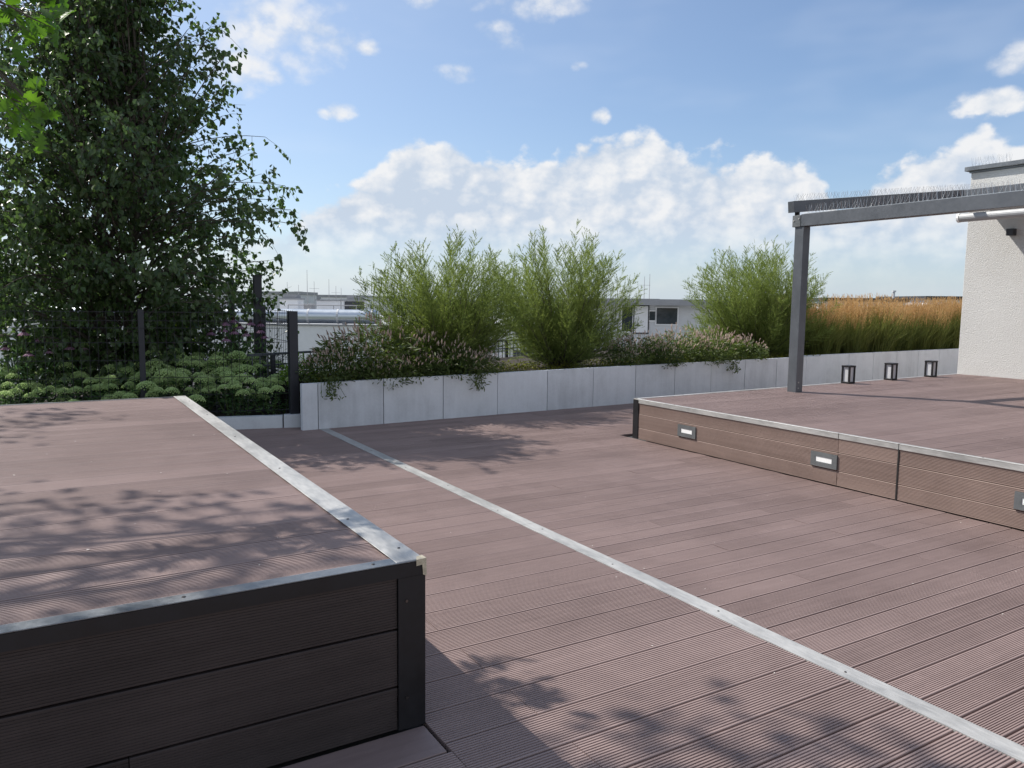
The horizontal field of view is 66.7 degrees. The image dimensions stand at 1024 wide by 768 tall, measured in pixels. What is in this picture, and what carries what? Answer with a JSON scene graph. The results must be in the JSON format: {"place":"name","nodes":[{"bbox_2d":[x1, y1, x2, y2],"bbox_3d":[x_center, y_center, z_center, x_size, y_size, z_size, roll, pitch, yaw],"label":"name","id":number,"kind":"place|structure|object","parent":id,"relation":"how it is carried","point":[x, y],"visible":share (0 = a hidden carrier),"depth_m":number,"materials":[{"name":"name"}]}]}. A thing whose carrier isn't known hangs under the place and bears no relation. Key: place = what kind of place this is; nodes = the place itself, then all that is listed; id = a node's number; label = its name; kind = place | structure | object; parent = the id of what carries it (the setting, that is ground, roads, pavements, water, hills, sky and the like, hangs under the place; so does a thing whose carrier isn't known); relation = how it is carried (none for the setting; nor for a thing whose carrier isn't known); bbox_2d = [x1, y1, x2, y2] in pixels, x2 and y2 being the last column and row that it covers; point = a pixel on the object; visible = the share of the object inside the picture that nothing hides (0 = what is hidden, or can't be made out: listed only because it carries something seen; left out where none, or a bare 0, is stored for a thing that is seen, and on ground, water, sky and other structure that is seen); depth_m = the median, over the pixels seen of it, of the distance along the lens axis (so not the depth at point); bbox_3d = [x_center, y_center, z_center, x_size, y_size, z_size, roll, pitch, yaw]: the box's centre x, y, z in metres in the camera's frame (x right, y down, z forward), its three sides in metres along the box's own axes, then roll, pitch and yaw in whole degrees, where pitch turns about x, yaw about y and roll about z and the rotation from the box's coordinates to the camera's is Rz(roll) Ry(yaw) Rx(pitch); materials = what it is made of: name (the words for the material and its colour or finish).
{"place":"outdoors","nodes":[
{"label":"outdoors","id":0,"kind":"place"},
{"bbox_2d":[0,315,537,383],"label":"apartment block","id":1,"kind":"structure","parent":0,"point":[307,336],"depth_m":34.71,"materials":[{"name":"grey concrete"}]},
{"bbox_2d":[50,307,378,323],"bbox_3d":[-13.446,-3.104,35.107,14.749,0.671,0.662,1,6,0],"label":"ventilation duct","id":2,"kind":"object","parent":1,"relation":"on","point":[329,316],"visible":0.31,"depth_m":34.84,"materials":[{"name":"silver metal"}]},
{"bbox_2d":[278,294,304,308],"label":"roof housing","id":3,"kind":"object","parent":1,"relation":"on","point":[298,300],"visible":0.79,"depth_m":47.97,"materials":[{"name":"white metal"}]},
{"bbox_2d":[315,299,340,308],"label":"roof housing","id":4,"kind":"object","parent":1,"relation":"on","point":[326,302],"visible":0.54,"depth_m":49.95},
{"bbox_2d":[340,295,370,309],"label":"roof housing","id":5,"kind":"object","parent":1,"relation":"on","point":[350,300],"visible":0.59,"depth_m":49.87,"materials":[{"name":"white metal"}]},
{"bbox_2d":[570,298,735,346],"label":"rooftop pavilion","id":6,"kind":"structure","parent":1,"relation":"on","point":[660,315],"depth_m":30.17,"materials":[{"name":"white paint"}]},
{"bbox_2d":[620,306,632,332],"bbox_3d":[4.470,-2.516,30.191,0.500,1.040,0.062,1,6,0],"label":"window","id":7,"kind":"structure","parent":6,"relation":"in","point":[630,318],"depth_m":30.17,"materials":[{"name":"black glass"}]},
{"bbox_2d":[633,305,648,333],"bbox_3d":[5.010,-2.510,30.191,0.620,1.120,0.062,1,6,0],"label":"door","id":8,"kind":"structure","parent":6,"relation":"in","point":[644,316],"depth_m":30.16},
{"bbox_2d":[655,307,678,324],"bbox_3d":[6.012,-2.638,30.178,0.900,0.720,0.062,1,6,0],"label":"window","id":9,"kind":"structure","parent":6,"relation":"in","point":[664,315],"depth_m":30.15,"materials":[{"name":"black glass"}]},
{"bbox_2d":[317,295,372,309],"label":"building","id":10,"kind":"structure","parent":0,"point":[333,297],"depth_m":167.20,"materials":[{"name":"grey concrete"}]},
{"bbox_2d":[0,0,1023,300],"label":"sky","id":11,"kind":"structure","parent":0,"point":[674,132],"materials":[{"name":"blue"}]},
{"bbox_2d":[11,377,1023,767],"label":"terrace slab","id":12,"kind":"structure","parent":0,"point":[315,755],"depth_m":2.77,"materials":[{"name":"concrete"}]},
{"bbox_2d":[7,391,288,426],"bbox_3d":[-6.259,0.353,9.852,6.773,0.130,3.339,-1,6,-18],"label":"planting bed","id":13,"kind":"object","parent":12,"relation":"on","point":[219,411],"depth_m":9.71,"materials":[{"name":"green plant"}]},
{"bbox_2d":[0,388,22,404],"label":"sedum plant","id":14,"kind":"object","parent":13,"relation":"on","point":[8,392],"visible":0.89,"depth_m":8.61,"materials":[{"name":"green plant"}]},
{"bbox_2d":[9,329,31,403],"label":"coneflower","id":15,"kind":"object","parent":13,"relation":"on","point":[23,331],"visible":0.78,"depth_m":8.88,"materials":[{"name":"green plant"}]},
{"bbox_2d":[1,373,43,403],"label":"sedum plant","id":16,"kind":"object","parent":13,"relation":"on","point":[26,385],"visible":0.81,"depth_m":8.82,"materials":[{"name":"green plant"}]},
{"bbox_2d":[22,385,63,402],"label":"sedum plant","id":17,"kind":"object","parent":13,"relation":"on","point":[51,387],"visible":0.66,"depth_m":8.70,"materials":[{"name":"green plant"}]},
{"bbox_2d":[31,377,71,402],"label":"sedum plant","id":18,"kind":"object","parent":13,"relation":"on","point":[60,388],"visible":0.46,"depth_m":8.87,"materials":[{"name":"green plant"}]},
{"bbox_2d":[0,342,104,404],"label":"leafy bush","id":19,"kind":"object","parent":13,"relation":"on","point":[50,384],"visible":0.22,"depth_m":9.23,"materials":[{"name":"green plant"}]},
{"bbox_2d":[34,362,90,401],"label":"sedum plant","id":20,"kind":"object","parent":13,"relation":"on","point":[69,365],"visible":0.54,"depth_m":9.28,"materials":[{"name":"green plant"}]},
{"bbox_2d":[54,372,119,401],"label":"sedum plant","id":21,"kind":"object","parent":13,"relation":"on","point":[83,375],"visible":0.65,"depth_m":9.16,"materials":[{"name":"green plant"}]},
{"bbox_2d":[67,377,106,401],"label":"sedum plant","id":22,"kind":"object","parent":13,"relation":"on","point":[89,386],"visible":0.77,"depth_m":8.76,"materials":[{"name":"green plant"}]},
{"bbox_2d":[101,372,139,399],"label":"sedum plant","id":23,"kind":"object","parent":13,"relation":"on","point":[131,377],"visible":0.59,"depth_m":9.05,"materials":[{"name":"green plant"}]},
{"bbox_2d":[104,383,147,398],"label":"sedum plant","id":24,"kind":"object","parent":13,"relation":"on","point":[121,393],"visible":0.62,"depth_m":8.86,"materials":[{"name":"green plant"}]},
{"bbox_2d":[80,343,185,399],"bbox_3d":[-4.747,-0.091,9.749,1.235,0.942,0.963,-3,7,-31],"label":"leafy bush","id":25,"kind":"object","parent":13,"relation":"on","point":[124,355],"visible":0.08,"depth_m":9.57,"materials":[{"name":"green plant"}]},
{"bbox_2d":[100,350,172,397],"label":"sedum plant","id":26,"kind":"object","parent":13,"relation":"on","point":[121,369],"visible":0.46,"depth_m":9.32,"materials":[{"name":"green plant"}]},
{"bbox_2d":[122,381,160,398],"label":"sedum plant","id":27,"kind":"object","parent":13,"relation":"on","point":[132,394],"visible":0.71,"depth_m":8.75,"materials":[{"name":"green plant"}]},
{"bbox_2d":[0,309,298,413],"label":"fence","id":28,"kind":"object","parent":13,"relation":"on","point":[292,354],"visible":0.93,"depth_m":8.96,"materials":[{"name":"grey metal"}]},
{"bbox_2d":[0,0,309,401],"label":"birch tree","id":29,"kind":"object","parent":13,"relation":"on","point":[105,41],"visible":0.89,"depth_m":9.28,"materials":[{"name":"green plant"}]},
{"bbox_2d":[133,368,188,397],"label":"sedum plant","id":30,"kind":"object","parent":13,"relation":"on","point":[149,382],"visible":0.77,"depth_m":8.92,"materials":[{"name":"green plant"}]},
{"bbox_2d":[146,376,183,397],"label":"sedum plant","id":31,"kind":"object","parent":13,"relation":"on","point":[161,390],"visible":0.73,"depth_m":8.78,"materials":[{"name":"green plant"}]},
{"bbox_2d":[146,354,195,395],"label":"sedum plant","id":32,"kind":"object","parent":13,"relation":"on","point":[180,369],"visible":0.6,"depth_m":9.41,"materials":[{"name":"green plant"}]},
{"bbox_2d":[160,355,219,405],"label":"sedum plant","id":33,"kind":"object","parent":13,"relation":"on","point":[194,357],"visible":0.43,"depth_m":9.57,"materials":[{"name":"green plant"}]},
{"bbox_2d":[167,372,214,408],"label":"sedum plant","id":34,"kind":"object","parent":13,"relation":"on","point":[199,398],"visible":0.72,"depth_m":9.10,"materials":[{"name":"green plant"}]},
{"bbox_2d":[168,360,228,410],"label":"sedum plant","id":35,"kind":"object","parent":13,"relation":"on","point":[199,379],"visible":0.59,"depth_m":9.42,"materials":[{"name":"green plant"}]},
{"bbox_2d":[170,352,230,402],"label":"sedum plant","id":36,"kind":"object","parent":13,"relation":"on","point":[205,368],"visible":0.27,"depth_m":10.01,"materials":[{"name":"green plant"}]},
{"bbox_2d":[197,350,257,408],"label":"sedum plant","id":37,"kind":"object","parent":13,"relation":"on","point":[240,354],"visible":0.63,"depth_m":9.69,"materials":[{"name":"green plant"}]},
{"bbox_2d":[209,380,249,415],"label":"sedum plant","id":38,"kind":"object","parent":13,"relation":"on","point":[238,392],"visible":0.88,"depth_m":9.10,"materials":[{"name":"green plant"}]},
{"bbox_2d":[182,323,279,406],"bbox_3d":[-3.816,-0.275,10.599,1.416,1.112,1.204,-3,7,-31],"label":"leafy bush","id":39,"kind":"object","parent":13,"relation":"on","point":[226,353],"visible":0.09,"depth_m":10.45,"materials":[{"name":"green plant"}]},
{"bbox_2d":[211,366,251,411],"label":"sedum plant","id":40,"kind":"object","parent":13,"relation":"on","point":[227,371],"visible":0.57,"depth_m":9.47,"materials":[{"name":"green plant"}]},
{"bbox_2d":[210,351,264,402],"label":"sedum plant","id":41,"kind":"object","parent":13,"relation":"on","point":[235,364],"visible":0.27,"depth_m":10.05,"materials":[{"name":"green plant"}]},
{"bbox_2d":[221,373,268,415],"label":"sedum plant","id":42,"kind":"object","parent":13,"relation":"on","point":[230,379],"visible":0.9,"depth_m":9.21,"materials":[{"name":"green plant"}]},
{"bbox_2d":[232,363,284,411],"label":"sedum plant","id":43,"kind":"object","parent":13,"relation":"on","point":[258,365],"visible":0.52,"depth_m":9.67,"materials":[{"name":"green plant"}]},
{"bbox_2d":[251,275,266,401],"bbox_3d":[-3.407,-0.603,10.498,0.157,1.722,0.124,-3,7,-31],"label":"steel post","id":44,"kind":"object","parent":13,"relation":"on","point":[257,284],"visible":0.54,"depth_m":10.41,"materials":[{"name":"grey metal"}]},
{"bbox_2d":[245,380,285,414],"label":"sedum plant","id":45,"kind":"object","parent":13,"relation":"on","point":[273,388],"visible":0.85,"depth_m":9.25,"materials":[{"name":"green plant"}]},
{"bbox_2d":[238,356,304,407],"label":"sedum plant","id":46,"kind":"object","parent":13,"relation":"on","point":[270,385],"visible":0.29,"depth_m":10.02,"materials":[{"name":"green plant"}]},
{"bbox_2d":[248,374,300,414],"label":"sedum plant","id":47,"kind":"object","parent":13,"relation":"on","point":[274,378],"visible":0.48,"depth_m":9.40,"materials":[{"name":"green plant"}]},
{"bbox_2d":[217,413,300,429],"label":"concrete kerb","id":48,"kind":"structure","parent":12,"relation":"on","point":[260,421],"depth_m":9.07,"materials":[{"name":"grey concrete"}]},
{"bbox_2d":[276,342,787,412],"bbox_3d":[2.542,-0.466,16.725,16.806,0.520,7.150,-3,7,-34],"label":"planting bed","id":49,"kind":"object","parent":12,"relation":"on","point":[504,359],"depth_m":12.61,"materials":[{"name":"green plant"}]},
{"bbox_2d":[277,352,321,384],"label":"leafy bush","id":50,"kind":"object","parent":49,"relation":"on","point":[282,378],"visible":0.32,"depth_m":9.43,"materials":[{"name":"green plant"}]},
{"bbox_2d":[295,347,364,385],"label":"flowering knotweed","id":51,"kind":"object","parent":49,"relation":"on","point":[311,375],"visible":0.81,"depth_m":9.25,"materials":[{"name":"green plant"}]},
{"bbox_2d":[305,333,394,381],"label":"flowering knotweed","id":52,"kind":"object","parent":49,"relation":"on","point":[369,362],"visible":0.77,"depth_m":9.46,"materials":[{"name":"green plant"}]},
{"bbox_2d":[310,311,433,377],"bbox_3d":[-1.784,-0.462,9.977,1.558,0.945,1.566,-3,7,-31],"label":"flowering knotweed","id":53,"kind":"object","parent":49,"relation":"on","point":[364,341],"visible":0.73,"depth_m":9.74,"materials":[{"name":"green plant"}]},
{"bbox_2d":[353,354,419,389],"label":"flowering knotweed","id":54,"kind":"object","parent":49,"relation":"on","point":[408,372],"visible":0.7,"depth_m":9.55,"materials":[{"name":"green plant"}]},
{"bbox_2d":[382,346,447,384],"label":"flowering knotweed","id":55,"kind":"object","parent":49,"relation":"on","point":[431,362],"visible":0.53,"depth_m":9.80,"materials":[{"name":"green plant"}]},
{"bbox_2d":[247,335,602,406],"bbox_3d":[-0.615,-0.318,13.519,0.066,0.845,9.254,5,7,35],"label":"terrace railing","id":56,"kind":"object","parent":49,"relation":"on","point":[273,360],"visible":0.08,"depth_m":10.06,"materials":[{"name":"grey metal"}]},
{"bbox_2d":[382,327,478,376],"bbox_3d":[-1.125,-0.437,10.347,1.325,0.834,1.278,3,6,22],"label":"flowering knotweed","id":57,"kind":"object","parent":49,"relation":"on","point":[438,345],"visible":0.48,"depth_m":10.11,"materials":[{"name":"green plant"}]},
{"bbox_2d":[346,224,537,374],"bbox_3d":[-0.878,-1.137,10.814,2.911,2.160,2.035,-3,7,-31],"label":"tamarisk shrub","id":58,"kind":"object","parent":49,"relation":"on","point":[465,322],"visible":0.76,"depth_m":10.47,"materials":[{"name":"green plant"}]},
{"bbox_2d":[424,341,488,382],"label":"flowering knotweed","id":59,"kind":"object","parent":49,"relation":"on","point":[474,364],"visible":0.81,"depth_m":10.07,"materials":[{"name":"green plant"}]},
{"bbox_2d":[450,345,505,375],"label":"flowering knotweed","id":60,"kind":"object","parent":49,"relation":"on","point":[493,364],"visible":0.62,"depth_m":10.36,"materials":[{"name":"green plant"}]},
{"bbox_2d":[299,352,819,382],"bbox_3d":[1.384,-0.318,12.340,9.834,0.217,1.400,-3,7,-33],"label":"ground cover","id":61,"kind":"object","parent":49,"relation":"on","point":[534,365],"visible":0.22,"depth_m":11.70,"materials":[{"name":"green plant"}]},
{"bbox_2d":[479,219,647,367],"bbox_3d":[0.813,-1.389,12.084,2.802,2.387,2.133,-3,7,-31],"label":"tamarisk shrub","id":62,"kind":"object","parent":49,"relation":"on","point":[569,334],"visible":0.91,"depth_m":11.86,"materials":[{"name":"green plant"}]},
{"bbox_2d":[598,335,654,366],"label":"flowering knotweed","id":63,"kind":"object","parent":49,"relation":"on","point":[610,350],"visible":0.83,"depth_m":11.90,"materials":[{"name":"green plant"}]},
{"bbox_2d":[605,327,674,365],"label":"flowering knotweed","id":64,"kind":"object","parent":49,"relation":"on","point":[646,338],"visible":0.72,"depth_m":12.22,"materials":[{"name":"green plant"}]},
{"bbox_2d":[639,341,685,369],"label":"flowering knotweed","id":65,"kind":"object","parent":49,"relation":"on","point":[675,354],"visible":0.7,"depth_m":12.03,"materials":[{"name":"green plant"}]},
{"bbox_2d":[636,330,700,365],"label":"flowering knotweed","id":66,"kind":"object","parent":49,"relation":"on","point":[684,347],"visible":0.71,"depth_m":12.26,"materials":[{"name":"green plant"}]},
{"bbox_2d":[647,323,716,361],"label":"flowering knotweed","id":67,"kind":"object","parent":49,"relation":"on","point":[681,336],"visible":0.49,"depth_m":12.77,"materials":[{"name":"green plant"}]},
{"bbox_2d":[683,336,734,365],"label":"flowering knotweed","id":68,"kind":"object","parent":49,"relation":"on","point":[718,356],"visible":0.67,"depth_m":12.59,"materials":[{"name":"green plant"}]},
{"bbox_2d":[678,328,740,363],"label":"flowering knotweed","id":69,"kind":"object","parent":49,"relation":"on","point":[726,343],"visible":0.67,"depth_m":12.80,"materials":[{"name":"green plant"}]},
{"bbox_2d":[688,325,748,360],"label":"flowering knotweed","id":70,"kind":"object","parent":49,"relation":"on","point":[738,340],"visible":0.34,"depth_m":13.31,"materials":[{"name":"green plant"}]},
{"bbox_2d":[718,333,769,359],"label":"flowering knotweed","id":71,"kind":"object","parent":49,"relation":"on","point":[762,354],"visible":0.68,"depth_m":13.31,"materials":[{"name":"green plant"}]},
{"bbox_2d":[682,237,842,357],"bbox_3d":[4.694,-1.637,14.817,3.642,2.372,2.329,-3,7,-31],"label":"tamarisk shrub","id":72,"kind":"object","parent":49,"relation":"on","point":[757,318],"visible":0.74,"depth_m":14.34,"materials":[{"name":"green plant"}]},
{"bbox_2d":[804,299,856,354],"bbox_3d":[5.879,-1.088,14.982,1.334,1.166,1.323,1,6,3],"label":"reed grass","id":73,"kind":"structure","parent":49,"relation":"on","point":[821,347],"depth_m":14.90,"materials":[{"name":"plant"}]},
{"bbox_2d":[828,300,873,339],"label":"reed grass","id":74,"kind":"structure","parent":49,"relation":"on","point":[848,314],"depth_m":15.71,"materials":[{"name":"brown plant"}]},
{"bbox_2d":[834,302,888,353],"bbox_3d":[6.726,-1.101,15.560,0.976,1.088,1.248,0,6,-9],"label":"reed grass","id":75,"kind":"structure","parent":49,"relation":"on","point":[853,345],"depth_m":15.43,"materials":[{"name":"plant"}]},
{"bbox_2d":[846,292,893,330],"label":"reed grass","id":76,"kind":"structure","parent":49,"relation":"on","point":[857,299],"depth_m":16.20,"materials":[{"name":"beige plant"}]},
{"bbox_2d":[847,293,912,351],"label":"reed grass","id":77,"kind":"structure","parent":49,"relation":"on","point":[880,342],"depth_m":15.86,"materials":[{"name":"plant"}]},
{"bbox_2d":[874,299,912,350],"bbox_3d":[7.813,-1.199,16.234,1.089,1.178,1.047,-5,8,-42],"label":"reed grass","id":78,"kind":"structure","parent":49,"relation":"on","point":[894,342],"depth_m":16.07,"materials":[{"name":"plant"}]},
{"bbox_2d":[886,305,918,350],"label":"reed grass","id":79,"kind":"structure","parent":49,"relation":"on","point":[899,341],"depth_m":16.44,"materials":[{"name":"plant"}]},
{"bbox_2d":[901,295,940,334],"bbox_3d":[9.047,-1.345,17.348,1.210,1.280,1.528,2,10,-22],"label":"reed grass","id":80,"kind":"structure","parent":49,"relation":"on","point":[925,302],"depth_m":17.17,"materials":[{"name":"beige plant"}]},
{"bbox_2d":[894,300,950,350],"bbox_3d":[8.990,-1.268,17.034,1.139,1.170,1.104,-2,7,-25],"label":"reed grass","id":81,"kind":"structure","parent":49,"relation":"on","point":[923,342],"depth_m":16.92,"materials":[{"name":"plant"}]},
{"bbox_2d":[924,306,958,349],"bbox_3d":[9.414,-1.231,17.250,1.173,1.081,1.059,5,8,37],"label":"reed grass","id":82,"kind":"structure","parent":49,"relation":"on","point":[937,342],"depth_m":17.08,"materials":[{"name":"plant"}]},
{"bbox_2d":[923,295,960,348],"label":"reed grass","id":83,"kind":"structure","parent":49,"relation":"on","point":[947,345],"depth_m":17.44,"materials":[{"name":"plant"}]},
{"bbox_2d":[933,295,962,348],"bbox_3d":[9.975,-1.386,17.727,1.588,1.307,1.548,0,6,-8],"label":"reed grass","id":84,"kind":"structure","parent":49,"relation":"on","point":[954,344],"depth_m":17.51,"materials":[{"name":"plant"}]},
{"bbox_2d":[236,403,1023,767],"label":"deck floor","id":85,"kind":"structure","parent":12,"relation":"on","point":[542,651],"depth_m":3.91,"materials":[{"name":"brown wood"}]},
{"bbox_2d":[0,396,426,767],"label":"wooden platform","id":86,"kind":"structure","parent":85,"relation":"on","point":[257,606],"depth_m":2.59,"materials":[{"name":"wood"}]},
{"bbox_2d":[300,356,826,429],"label":"planter wall","id":87,"kind":"structure","parent":85,"relation":"on","point":[364,402],"depth_m":10.65,"materials":[{"name":"concrete"}]},
{"bbox_2d":[321,375,345,400],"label":"trailing plant","id":88,"kind":"object","parent":87,"relation":"attached to","point":[334,394],"visible":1,"depth_m":8.99,"materials":[{"name":"green plant"}]},
{"bbox_2d":[468,369,490,391],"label":"trailing plant","id":89,"kind":"object","parent":87,"relation":"attached to","point":[479,374],"visible":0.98,"depth_m":10.09,"materials":[{"name":"green plant"}]},
{"bbox_2d":[320,428,1023,763],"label":"metal strip","id":90,"kind":"object","parent":85,"relation":"on","point":[990,739],"visible":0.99,"depth_m":3.56,"materials":[{"name":"metal"}]},
{"bbox_2d":[632,373,1023,529],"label":"wooden platform","id":91,"kind":"structure","parent":85,"relation":"on","point":[938,442],"depth_m":7.07,"materials":[{"name":"wood"}]},
{"bbox_2d":[841,365,855,383],"bbox_3d":[4.615,-0.134,10.668,0.132,0.244,0.132,-3,7,-31],"label":"lantern","id":92,"kind":"object","parent":91,"relation":"on","point":[848,374],"visible":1,"depth_m":10.64,"materials":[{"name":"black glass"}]},
{"bbox_2d":[884,362,897,379],"bbox_3d":[5.470,-0.183,11.223,0.132,0.244,0.132,-3,7,-31],"label":"lantern","id":93,"kind":"object","parent":91,"relation":"on","point":[890,371],"visible":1,"depth_m":11.19,"materials":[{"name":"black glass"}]},
{"bbox_2d":[787,179,1023,392],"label":"pergola","id":94,"kind":"object","parent":91,"relation":"on","point":[987,199],"visible":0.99,"depth_m":9.35,"materials":[{"name":"grey metal"}]},
{"bbox_2d":[924,360,937,376],"bbox_3d":[6.358,-0.233,11.800,0.132,0.244,0.132,-3,7,-31],"label":"lantern","id":95,"kind":"object","parent":91,"relation":"on","point":[930,368],"visible":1,"depth_m":11.77,"materials":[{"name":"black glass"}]},
{"bbox_2d":[804,348,958,382],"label":"planter wall","id":96,"kind":"structure","parent":12,"relation":"on","point":[871,365],"depth_m":15.79,"materials":[{"name":"concrete"}]},
{"bbox_2d":[957,154,1023,378],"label":"white building","id":97,"kind":"structure","parent":12,"relation":"on","point":[991,342],"depth_m":11.85,"materials":[{"name":"paint"}]},
{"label":"planting bed","id":98,"kind":"structure","parent":12,"relation":"on","visible":0},
{"bbox_2d":[0,0,76,153],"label":"oak tree","id":99,"kind":"object","parent":98,"relation":"on","point":[35,30],"visible":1,"depth_m":3.65,"materials":[{"name":"green plant"}]},
{"bbox_2d":[811,291,908,309],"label":"building","id":100,"kind":"structure","parent":0,"point":[873,299],"depth_m":59.90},
{"bbox_2d":[876,296,962,305],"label":"building","id":101,"kind":"structure","parent":0,"point":[922,297],"depth_m":60.37,"materials":[{"name":"grey"}]},
{"bbox_3d":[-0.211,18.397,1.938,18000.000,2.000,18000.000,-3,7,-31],"label":"ground","id":102,"kind":"structure","parent":0,"visible":0},
{"bbox_2d":[212,291,317,308],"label":"building","id":103,"kind":"structure","parent":102,"relation":"on","point":[310,297],"depth_m":137.84,"materials":[{"name":"grey concrete"}]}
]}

